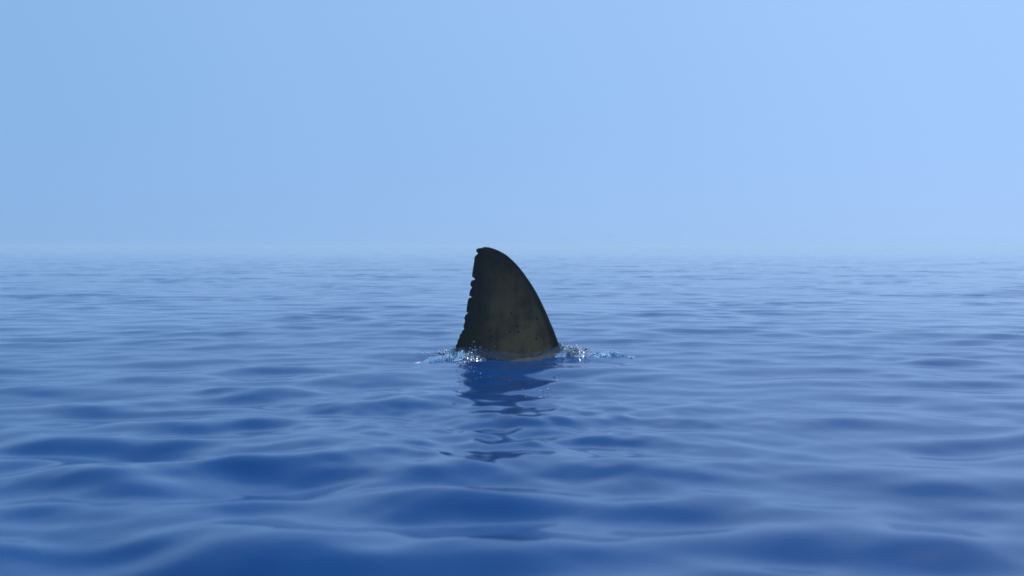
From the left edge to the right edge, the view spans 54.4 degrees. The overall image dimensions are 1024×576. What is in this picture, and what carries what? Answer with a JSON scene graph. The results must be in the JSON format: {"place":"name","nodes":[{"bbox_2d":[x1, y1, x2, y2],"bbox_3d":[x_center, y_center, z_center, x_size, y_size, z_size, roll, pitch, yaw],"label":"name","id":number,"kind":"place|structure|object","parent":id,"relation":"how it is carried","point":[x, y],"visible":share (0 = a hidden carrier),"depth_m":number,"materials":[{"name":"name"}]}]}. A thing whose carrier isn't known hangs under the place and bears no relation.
{"place":"outdoors","nodes":[
{"label":"outdoors","id":0,"kind":"place"},
{"bbox_2d":[0,246,1023,575],"bbox_3d":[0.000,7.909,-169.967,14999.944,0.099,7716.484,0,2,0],"label":"sea","id":1,"kind":"structure","parent":0,"point":[296,410],"depth_m":4.13,"materials":[{"name":"blue liquid"}]},
{"bbox_2d":[414,349,485,363],"bbox_3d":[-0.397,0.424,6.157,0.568,0.093,0.253,-1,3,-16],"label":"trailing splash","id":2,"kind":"object","parent":1,"relation":"on","point":[462,355],"visible":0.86,"depth_m":6.13,"materials":[{"name":"liquid"}]},
{"bbox_2d":[418,341,510,389],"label":"trailing droplets","id":3,"kind":"object","parent":1,"relation":"on","point":[451,351],"visible":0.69,"depth_m":6.30,"materials":[{"name":"liquid"}]},
{"bbox_2d":[456,247,558,353],"bbox_3d":[0.006,0.174,6.343,0.794,0.871,0.070,0,2,0],"label":"shark dorsal fin","id":4,"kind":"object","parent":1,"relation":"in","point":[505,311],"visible":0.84,"depth_m":6.32,"materials":[{"name":"grey"}]},
{"bbox_2d":[454,342,567,360],"bbox_3d":[-0.005,0.407,6.353,0.840,0.124,0.438,0,2,0],"label":"water ripple","id":5,"kind":"object","parent":1,"relation":"on","point":[556,351],"visible":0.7,"depth_m":6.30},
{"bbox_2d":[529,342,617,396],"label":"bow droplets","id":6,"kind":"object","parent":1,"relation":"on","point":[569,350],"visible":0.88,"depth_m":6.30,"materials":[{"name":"liquid"}]},
{"bbox_2d":[564,348,599,357],"bbox_3d":[0.425,0.414,6.325,0.308,0.072,0.160,1,3,27],"label":"bow splash","id":7,"kind":"object","parent":1,"relation":"on","point":[578,354],"visible":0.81,"depth_m":6.28,"materials":[{"name":"liquid"}]},
{"bbox_2d":[593,351,634,357],"bbox_3d":[0.636,0.428,6.356,0.329,0.051,0.194,0,2,0],"label":"bow ripple","id":8,"kind":"object","parent":1,"relation":"on","point":[610,353],"visible":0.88,"depth_m":6.34,"materials":[{"name":"blue liquid"}]},
{"bbox_2d":[0,0,1023,245],"label":"sky","id":9,"kind":"structure","parent":0,"point":[123,122],"materials":[{"name":"blue"}]}
]}

